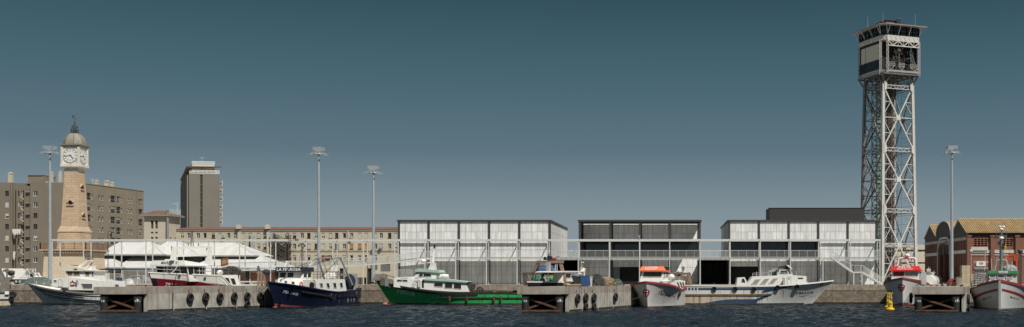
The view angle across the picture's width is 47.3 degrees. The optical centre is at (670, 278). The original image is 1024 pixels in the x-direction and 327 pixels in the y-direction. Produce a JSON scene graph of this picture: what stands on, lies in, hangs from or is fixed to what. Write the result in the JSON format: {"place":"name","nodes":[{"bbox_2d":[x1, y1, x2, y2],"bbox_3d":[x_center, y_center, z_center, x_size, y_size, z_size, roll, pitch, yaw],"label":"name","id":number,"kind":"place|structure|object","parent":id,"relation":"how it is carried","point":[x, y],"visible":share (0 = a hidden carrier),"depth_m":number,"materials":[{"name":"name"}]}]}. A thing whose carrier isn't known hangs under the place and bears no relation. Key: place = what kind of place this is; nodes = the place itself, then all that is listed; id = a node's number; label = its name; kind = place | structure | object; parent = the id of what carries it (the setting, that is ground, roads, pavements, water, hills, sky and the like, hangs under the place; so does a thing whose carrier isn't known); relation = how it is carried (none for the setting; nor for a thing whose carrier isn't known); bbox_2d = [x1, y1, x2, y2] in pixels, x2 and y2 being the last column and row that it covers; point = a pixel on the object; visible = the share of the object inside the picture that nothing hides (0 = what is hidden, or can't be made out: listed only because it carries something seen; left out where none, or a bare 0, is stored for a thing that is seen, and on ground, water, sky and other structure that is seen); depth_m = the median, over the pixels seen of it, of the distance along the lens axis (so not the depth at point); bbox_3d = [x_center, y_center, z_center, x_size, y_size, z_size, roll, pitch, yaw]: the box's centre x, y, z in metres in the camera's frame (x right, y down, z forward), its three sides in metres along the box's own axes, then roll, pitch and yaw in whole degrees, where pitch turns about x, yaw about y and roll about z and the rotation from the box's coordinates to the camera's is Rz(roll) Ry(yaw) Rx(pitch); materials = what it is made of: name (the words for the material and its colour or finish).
{"place":"outdoors","nodes":[
{"label":"outdoors","id":0,"kind":"place"},
{"bbox_2d":[2,268,41,283],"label":"white box truck","id":1,"kind":"object","parent":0,"point":[20,273],"visible":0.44,"depth_m":186.00,"materials":[{"name":"paint"}]},
{"bbox_2d":[0,171,143,281],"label":"apartment block","id":2,"kind":"structure","parent":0,"point":[116,211],"depth_m":300.90,"materials":[{"name":"beige paint"}]},
{"bbox_2d":[12,229,20,235],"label":"hanging laundry","id":3,"kind":"object","parent":2,"relation":"attached to","point":[15,231],"visible":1,"depth_m":299.22,"materials":[{"name":"fabric"}]},
{"bbox_2d":[139,202,184,244],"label":"corner building","id":4,"kind":"structure","parent":0,"point":[162,224],"depth_m":226.00,"materials":[{"name":"beige paint"}]},
{"bbox_2d":[180,161,222,227],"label":"tower block","id":5,"kind":"structure","parent":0,"point":[201,199],"depth_m":421.66,"materials":[{"name":"grey concrete"}]},
{"bbox_2d":[188,242,294,283],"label":"market pavilion","id":6,"kind":"structure","parent":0,"point":[230,250],"depth_m":210.21,"materials":[{"name":"white fabric"}]},
{"bbox_2d":[257,266,269,285],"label":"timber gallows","id":7,"kind":"object","parent":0,"point":[261,276],"visible":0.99,"depth_m":152.13,"materials":[{"name":"brown wood"}]},
{"bbox_2d":[176,225,397,282],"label":"long office building","id":8,"kind":"structure","parent":0,"point":[288,250],"depth_m":230.00,"materials":[{"name":"beige stone"}]},
{"bbox_2d":[381,264,389,271],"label":"garage door","id":9,"kind":"structure","parent":8,"relation":"in","point":[384,267],"depth_m":230.14,"materials":[{"name":"grey metal"}]},
{"bbox_2d":[397,220,567,283],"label":"zinc market building","id":10,"kind":"structure","parent":0,"point":[501,271],"depth_m":186.85,"materials":[{"name":"metal"}]},
{"bbox_2d":[0,303,1023,326],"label":"water","id":11,"kind":"structure","parent":0,"point":[513,315],"depth_m":111.41,"materials":[{"name":"blue liquid"}]},
{"bbox_2d":[0,267,14,305],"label":"fishing boat","id":12,"kind":"object","parent":11,"relation":"on","point":[5,288],"visible":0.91,"depth_m":159.12,"materials":[{"name":"white paint"}]},
{"bbox_2d":[9,291,16,297],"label":"tyre fender","id":13,"kind":"object","parent":12,"relation":"hanging from","point":[14,293],"visible":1,"depth_m":157.97,"materials":[{"name":"black rubber"}]},
{"bbox_2d":[27,254,125,304],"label":"fishing boat","id":14,"kind":"object","parent":11,"relation":"on","point":[83,277],"visible":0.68,"depth_m":165.50,"materials":[{"name":"paint"}]},
{"bbox_2d":[148,231,263,285],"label":"fishing boat","id":15,"kind":"object","parent":11,"relation":"on","point":[196,272],"visible":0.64,"depth_m":145.54,"materials":[{"name":"paint"}]},
{"bbox_2d":[221,257,227,265],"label":"flag","id":16,"kind":"object","parent":15,"relation":"attached to","point":[224,261],"visible":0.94,"depth_m":155.59,"materials":[{"name":"fabric"}]},
{"bbox_2d":[220,266,242,274],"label":"net heap","id":17,"kind":"object","parent":15,"relation":"on","point":[233,270],"visible":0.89,"depth_m":153.94,"materials":[{"name":"grey fabric"}]},
{"bbox_2d":[93,284,351,311],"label":"concrete pier","id":18,"kind":"structure","parent":11,"relation":"in","point":[140,298],"depth_m":133.92,"materials":[{"name":"concrete"}]},
{"bbox_2d":[187,290,193,302],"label":"tyre fender","id":19,"kind":"object","parent":18,"relation":"attached to","point":[188,297],"visible":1,"depth_m":135.75,"materials":[{"name":"black rubber"}]},
{"bbox_2d":[202,289,209,301],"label":"tyre fender","id":20,"kind":"object","parent":18,"relation":"attached to","point":[207,298],"visible":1,"depth_m":138.51,"materials":[{"name":"black rubber"}]},
{"bbox_2d":[217,289,223,301],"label":"tyre fender","id":21,"kind":"object","parent":18,"relation":"attached to","point":[218,297],"visible":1,"depth_m":141.01,"materials":[{"name":"black rubber"}]},
{"bbox_2d":[231,289,237,301],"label":"tyre fender","id":22,"kind":"object","parent":18,"relation":"attached to","point":[235,298],"visible":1,"depth_m":143.79,"materials":[{"name":"black rubber"}]},
{"bbox_2d":[244,289,250,299],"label":"tyre fender","id":23,"kind":"object","parent":18,"relation":"attached to","point":[248,294],"visible":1,"depth_m":146.30,"materials":[{"name":"black rubber"}]},
{"bbox_2d":[245,300,250,307],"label":"tyre fender","id":24,"kind":"object","parent":18,"relation":"attached to","point":[248,302],"visible":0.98,"depth_m":146.25,"materials":[{"name":"black rubber"}]},
{"bbox_2d":[257,292,262,299],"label":"tyre fender","id":25,"kind":"object","parent":18,"relation":"attached to","point":[259,297],"visible":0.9,"depth_m":148.78,"materials":[{"name":"black rubber"}]},
{"bbox_2d":[266,243,361,307],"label":"fishing boat","id":26,"kind":"object","parent":11,"relation":"on","point":[286,289],"visible":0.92,"depth_m":153.41,"materials":[{"name":"blue paint"}]},
{"bbox_2d":[321,255,329,261],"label":"flag","id":27,"kind":"object","parent":26,"relation":"attached to","point":[323,258],"visible":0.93,"depth_m":162.85,"materials":[{"name":"fabric"}]},
{"bbox_2d":[372,242,521,304],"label":"fishing boat","id":28,"kind":"object","parent":11,"relation":"on","point":[429,285],"visible":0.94,"depth_m":165.25,"materials":[{"name":"green paint"}]},
{"bbox_2d":[522,253,584,286],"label":"fishing boat","id":29,"kind":"object","parent":11,"relation":"on","point":[549,277],"visible":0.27,"depth_m":143.82,"materials":[{"name":"black paint"}]},
{"bbox_2d":[532,275,540,280],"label":"net heap","id":30,"kind":"object","parent":29,"relation":"on","point":[538,277],"visible":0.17,"depth_m":146.25,"materials":[{"name":"teal fabric"}]},
{"bbox_2d":[538,264,554,270],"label":"tarpaulin heap","id":31,"kind":"object","parent":29,"relation":"on","point":[542,267],"visible":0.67,"depth_m":150.38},
{"bbox_2d":[517,284,638,311],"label":"concrete pier","id":32,"kind":"structure","parent":11,"relation":"in","point":[550,298],"depth_m":133.89,"materials":[{"name":"concrete"}]},
{"bbox_2d":[575,290,580,303],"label":"tyre fender","id":33,"kind":"object","parent":32,"relation":"attached to","point":[577,298],"visible":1,"depth_m":131.07,"materials":[{"name":"black rubber"}]},
{"bbox_2d":[571,273,590,285],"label":"tarpaulin skip","id":34,"kind":"object","parent":32,"relation":"on","point":[579,278],"visible":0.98,"depth_m":136.51,"materials":[{"name":"blue fabric"}]},
{"bbox_2d":[584,289,588,302],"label":"tyre fender","id":35,"kind":"object","parent":32,"relation":"attached to","point":[586,297],"visible":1,"depth_m":133.73,"materials":[{"name":"black rubber"}]},
{"bbox_2d":[592,289,596,302],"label":"tyre fender","id":36,"kind":"object","parent":32,"relation":"attached to","point":[594,297],"visible":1,"depth_m":136.50,"materials":[{"name":"black rubber"}]},
{"bbox_2d":[591,273,604,285],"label":"net heap","id":37,"kind":"object","parent":32,"relation":"on","point":[597,279],"visible":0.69,"depth_m":141.71,"materials":[{"name":"grey fabric"}]},
{"bbox_2d":[602,277,615,285],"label":"rope pile","id":38,"kind":"object","parent":32,"relation":"on","point":[609,281],"visible":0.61,"depth_m":145.38,"materials":[{"name":"beige fabric"}]},
{"bbox_2d":[614,289,617,300],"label":"tyre fender","id":39,"kind":"object","parent":32,"relation":"attached to","point":[615,296],"visible":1,"depth_m":144.56,"materials":[{"name":"black rubber"}]},
{"bbox_2d":[614,279,622,285],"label":"net heap","id":40,"kind":"object","parent":32,"relation":"on","point":[618,282],"visible":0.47,"depth_m":149.29,"materials":[{"name":"fabric"}]},
{"bbox_2d":[630,266,690,306],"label":"fishing boat","id":41,"kind":"object","parent":11,"relation":"on","point":[657,286],"visible":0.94,"depth_m":153.55,"materials":[{"name":"paint"}]},
{"bbox_2d":[674,272,687,280],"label":"net heap","id":42,"kind":"object","parent":41,"relation":"on","point":[681,276],"visible":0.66,"depth_m":166.41,"materials":[{"name":"brown fabric"}]},
{"bbox_2d":[685,265,833,304],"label":"motor yacht","id":43,"kind":"object","parent":11,"relation":"on","point":[786,293],"visible":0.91,"depth_m":164.86,"materials":[{"name":"paint"}]},
{"bbox_2d":[685,274,691,284],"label":"net heap","id":44,"kind":"object","parent":43,"relation":"on","point":[688,281],"visible":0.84,"depth_m":169.08,"materials":[{"name":"beige fabric"}]},
{"bbox_2d":[885,292,889,307],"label":"yellow buoy","id":45,"kind":"object","parent":11,"relation":"on","point":[886,306],"visible":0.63,"depth_m":147.16,"materials":[{"name":"paint"}]},
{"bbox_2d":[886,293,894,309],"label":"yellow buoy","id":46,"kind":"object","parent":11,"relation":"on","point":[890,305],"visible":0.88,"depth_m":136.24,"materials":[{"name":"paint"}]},
{"bbox_2d":[883,253,942,305],"bbox_3d":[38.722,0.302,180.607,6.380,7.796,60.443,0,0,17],"label":"fishing boat","id":47,"kind":"object","parent":11,"relation":"on","point":[901,282],"visible":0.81,"depth_m":159.62,"materials":[{"name":"paint"}]},
{"bbox_2d":[912,284,970,311],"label":"concrete pier","id":48,"kind":"structure","parent":11,"relation":"in","point":[931,298],"depth_m":129.02,"materials":[{"name":"concrete"}]},
{"bbox_2d":[909,293,912,302],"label":"tyre fender","id":49,"kind":"object","parent":48,"relation":"attached to","point":[910,298],"visible":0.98,"depth_m":130.36,"materials":[{"name":"black rubber"}]},
{"bbox_2d":[947,279,954,285],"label":"net heap","id":50,"kind":"object","parent":48,"relation":"on","point":[952,281],"visible":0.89,"depth_m":145.99,"materials":[{"name":"red fabric"}]},
{"bbox_2d":[955,277,962,285],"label":"utility block","id":51,"kind":"structure","parent":48,"relation":"on","point":[958,280],"depth_m":145.30,"materials":[{"name":"concrete"}]},
{"bbox_2d":[960,266,969,285],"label":"crate stack","id":52,"kind":"object","parent":48,"relation":"on","point":[965,278],"visible":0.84,"depth_m":147.60,"materials":[{"name":"beige wood"}]},
{"bbox_2d":[967,294,969,304],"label":"tyre fender","id":53,"kind":"object","parent":48,"relation":"attached to","point":[968,299],"visible":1,"depth_m":131.31,"materials":[{"name":"black rubber"}]},
{"bbox_2d":[969,274,973,285],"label":"crate stack","id":54,"kind":"object","parent":48,"relation":"on","point":[971,277],"visible":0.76,"depth_m":152.60,"materials":[{"name":"beige wood"}]},
{"bbox_2d":[970,226,1023,308],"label":"fishing boat","id":55,"kind":"object","parent":11,"relation":"on","point":[1001,289],"visible":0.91,"depth_m":142.27,"materials":[{"name":"paint"}]},
{"bbox_2d":[1003,264,1017,270],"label":"gear heap","id":56,"kind":"object","parent":55,"relation":"on","point":[1011,267],"visible":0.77,"depth_m":148.62,"materials":[{"name":"plastic"}]},
{"bbox_2d":[0,0,1023,273],"label":"sky","id":57,"kind":"structure","parent":0,"point":[564,112],"materials":[{"name":"blue"}]},
{"bbox_2d":[10,282,1023,290],"bbox_3d":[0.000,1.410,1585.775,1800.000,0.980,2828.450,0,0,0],"label":"quay ground","id":58,"kind":"structure","parent":0,"point":[12,283],"depth_m":182.75,"materials":[{"name":"grey concrete"}]},
{"bbox_2d":[22,277,48,283],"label":"quay railing","id":59,"kind":"object","parent":58,"relation":"on","point":[35,280],"visible":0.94,"depth_m":173.49,"materials":[{"name":"metal"}]},
{"bbox_2d":[24,277,51,284],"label":"net heap","id":60,"kind":"object","parent":58,"relation":"on","point":[38,279],"visible":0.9,"depth_m":174.70,"materials":[{"name":"fabric"}]},
{"bbox_2d":[40,146,60,281],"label":"lamp mast","id":61,"kind":"object","parent":58,"relation":"on","point":[50,149],"visible":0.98,"depth_m":175.34,"materials":[{"name":"metal"}]},
{"bbox_2d":[39,116,108,278],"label":"clock tower","id":62,"kind":"structure","parent":58,"relation":"on","point":[74,164],"depth_m":195.16,"materials":[{"name":"stone"}]},
{"bbox_2d":[66,199,73,205],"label":"window","id":63,"kind":"structure","parent":62,"relation":"in","point":[69,202],"depth_m":195.03,"materials":[{"name":"stone"}]},
{"bbox_2d":[105,273,109,278],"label":"white cabinet","id":64,"kind":"object","parent":58,"relation":"on","point":[107,275],"visible":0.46,"depth_m":176.31,"materials":[{"name":"paint"}]},
{"bbox_2d":[99,269,129,280],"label":"dark canopy","id":65,"kind":"object","parent":58,"relation":"on","point":[113,271],"visible":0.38,"depth_m":178.83,"materials":[{"name":"metal"}]},
{"bbox_2d":[110,273,120,280],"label":"quay railing","id":66,"kind":"object","parent":58,"relation":"on","point":[116,275],"visible":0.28,"depth_m":177.99,"materials":[{"name":"metal"}]},
{"bbox_2d":[123,278,134,284],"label":"sack heap","id":67,"kind":"object","parent":58,"relation":"on","point":[129,281],"visible":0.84,"depth_m":173.60,"materials":[{"name":"white fabric"}]},
{"bbox_2d":[104,242,166,280],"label":"market pavilion","id":68,"kind":"structure","parent":58,"relation":"on","point":[130,250],"depth_m":208.52,"materials":[{"name":"white fabric"}]},
{"bbox_2d":[123,270,154,283],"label":"quay railing","id":69,"kind":"object","parent":58,"relation":"on","point":[136,276],"visible":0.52,"depth_m":175.99,"materials":[{"name":"metal"}]},
{"bbox_2d":[128,275,150,282],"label":"parked car","id":70,"kind":"object","parent":58,"relation":"on","point":[140,278],"visible":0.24,"depth_m":186.00,"materials":[{"name":"paint"}]},
{"bbox_2d":[122,241,204,282],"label":"market pavilion","id":71,"kind":"structure","parent":58,"relation":"on","point":[135,263],"depth_m":209.35,"materials":[{"name":"white fabric"}]},
{"bbox_2d":[308,147,326,278],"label":"lamp mast","id":72,"kind":"object","parent":58,"relation":"on","point":[318,149],"visible":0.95,"depth_m":176.33,"materials":[{"name":"metal"}]},
{"bbox_2d":[357,277,366,283],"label":"storage container","id":73,"kind":"object","parent":58,"relation":"on","point":[360,280],"visible":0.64,"depth_m":185.00,"materials":[{"name":"metal"}]},
{"bbox_2d":[366,166,383,281],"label":"lamp mast","id":74,"kind":"object","parent":58,"relation":"on","point":[373,172],"visible":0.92,"depth_m":202.81,"materials":[{"name":"metal"}]},
{"bbox_2d":[396,270,410,276],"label":"quay railing","id":75,"kind":"object","parent":58,"relation":"on","point":[401,273],"visible":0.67,"depth_m":177.99,"materials":[{"name":"metal"}]},
{"bbox_2d":[52,236,880,283],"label":"steel gallery","id":76,"kind":"object","parent":58,"relation":"on","point":[247,270],"visible":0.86,"depth_m":183.99,"materials":[{"name":"white metal"}]},
{"bbox_2d":[10,285,974,303],"bbox_3d":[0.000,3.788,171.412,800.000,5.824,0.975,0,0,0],"label":"quay wall","id":77,"kind":"structure","parent":58,"relation":"attached to","point":[830,297],"depth_m":171.00,"materials":[{"name":"concrete"}]},
{"bbox_2d":[824,251,882,284],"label":"steel staircase","id":78,"kind":"structure","parent":58,"relation":"on","point":[867,275],"depth_m":181.99,"materials":[{"name":"white metal"}]},
{"bbox_2d":[851,19,926,281],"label":"cable car tower","id":79,"kind":"structure","parent":58,"relation":"on","point":[887,53],"depth_m":346.94,"materials":[{"name":"grey metal"}]},
{"bbox_2d":[866,59,880,72],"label":"lower window","id":80,"kind":"structure","parent":79,"relation":"in","point":[875,65],"depth_m":345.56,"materials":[{"name":"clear glass"}]},
{"bbox_2d":[873,27,876,37],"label":"window","id":81,"kind":"structure","parent":79,"relation":"in","point":[875,29],"depth_m":345.56,"materials":[{"name":"glass"}]},
{"bbox_2d":[881,25,887,34],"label":"window","id":82,"kind":"structure","parent":79,"relation":"in","point":[883,28],"depth_m":342.20,"materials":[{"name":"glass"}]},
{"bbox_2d":[888,26,893,34],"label":"window","id":83,"kind":"structure","parent":79,"relation":"in","point":[891,30],"depth_m":342.37,"materials":[{"name":"glass"}]},
{"bbox_2d":[894,26,900,35],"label":"window","id":84,"kind":"structure","parent":79,"relation":"in","point":[896,29],"depth_m":343.12,"materials":[{"name":"glass"}]},
{"bbox_2d":[901,27,906,35],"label":"window","id":85,"kind":"structure","parent":79,"relation":"in","point":[903,29],"depth_m":343.96,"materials":[{"name":"glass"}]},
{"bbox_2d":[907,28,912,36],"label":"window","id":86,"kind":"structure","parent":79,"relation":"in","point":[908,29],"depth_m":344.85,"materials":[{"name":"glass"}]},
{"bbox_2d":[913,28,917,36],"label":"window","id":87,"kind":"structure","parent":79,"relation":"in","point":[915,31],"depth_m":345.56,"materials":[{"name":"glass"}]},
{"bbox_2d":[945,146,960,278],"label":"lamp mast","id":88,"kind":"object","parent":58,"relation":"on","point":[951,148],"visible":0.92,"depth_m":175.83,"materials":[{"name":"metal"}]},
{"bbox_2d":[972,273,986,283],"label":"metal rack","id":89,"kind":"object","parent":58,"relation":"on","point":[985,277],"visible":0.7,"depth_m":187.97,"materials":[{"name":"metal"}]},
{"bbox_2d":[552,258,577,270],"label":"passage building","id":90,"kind":"structure","parent":0,"point":[570,265],"depth_m":197.75,"materials":[{"name":"black"}]},
{"bbox_2d":[578,220,701,283],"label":"zinc loggia building","id":91,"kind":"structure","parent":0,"point":[625,271],"depth_m":192.40,"materials":[{"name":"metal"}]},
{"bbox_2d":[584,242,608,258],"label":"window","id":92,"kind":"structure","parent":91,"relation":"in","point":[587,245],"depth_m":192.43,"materials":[{"name":"glass"}]},
{"bbox_2d":[613,267,619,278],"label":"door","id":93,"kind":"structure","parent":91,"relation":"in","point":[616,270],"depth_m":192.43,"materials":[{"name":"grey paint"}]},
{"bbox_2d":[613,242,638,258],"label":"window","id":94,"kind":"structure","parent":91,"relation":"in","point":[616,245],"depth_m":192.43,"materials":[{"name":"glass"}]},
{"bbox_2d":[642,242,668,258],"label":"window","id":95,"kind":"structure","parent":91,"relation":"in","point":[645,245],"depth_m":192.43,"materials":[{"name":"glass"}]},
{"bbox_2d":[671,242,697,258],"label":"window","id":96,"kind":"structure","parent":91,"relation":"in","point":[674,245],"depth_m":192.43,"materials":[{"name":"glass"}]},
{"bbox_2d":[701,258,726,283],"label":"passage building","id":97,"kind":"structure","parent":0,"point":[714,271],"depth_m":197.55,"materials":[{"name":"black"}]},
{"bbox_2d":[720,208,878,283],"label":"warehouse","id":98,"kind":"structure","parent":0,"point":[815,223],"depth_m":186.85,"materials":[{"name":"metal"}]},
{"bbox_2d":[731,242,756,258],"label":"window","id":99,"kind":"structure","parent":98,"relation":"in","point":[734,245],"depth_m":187.70,"materials":[{"name":"glass"}]},
{"bbox_2d":[761,242,785,258],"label":"window","id":100,"kind":"structure","parent":98,"relation":"in","point":[764,245],"depth_m":187.70,"materials":[{"name":"glass"}]},
{"bbox_2d":[791,242,815,258],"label":"window","id":101,"kind":"structure","parent":98,"relation":"in","point":[794,245],"depth_m":187.70,"materials":[{"name":"glass"}]},
{"bbox_2d":[885,245,924,280],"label":"pale flat roofed building","id":102,"kind":"structure","parent":0,"point":[921,253],"depth_m":430.00,"materials":[{"name":"beige stone"}]},
{"bbox_2d":[924,218,1023,283],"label":"brick warehouse","id":103,"kind":"structure","parent":0,"point":[973,238],"depth_m":197.99,"materials":[{"name":"brick"}]},
{"bbox_2d":[939,243,943,282],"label":"arched doorway","id":104,"kind":"structure","parent":103,"relation":"in","point":[941,249],"depth_m":214.98,"materials":[{"name":"brick"}]},
{"bbox_2d":[943,241,948,281],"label":"arched doorway","id":105,"kind":"structure","parent":103,"relation":"in","point":[946,247],"depth_m":210.90,"materials":[{"name":"brick"}]},
{"bbox_2d":[976,261,985,265],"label":"wall sign","id":106,"kind":"object","parent":103,"relation":"attached to","point":[980,263],"visible":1,"depth_m":195.88,"materials":[{"name":"white paint"}]},
{"bbox_2d":[974,267,987,283],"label":"roller door","id":107,"kind":"structure","parent":103,"relation":"in","point":[980,270],"depth_m":196.22,"materials":[{"name":"grey metal"}]}
]}

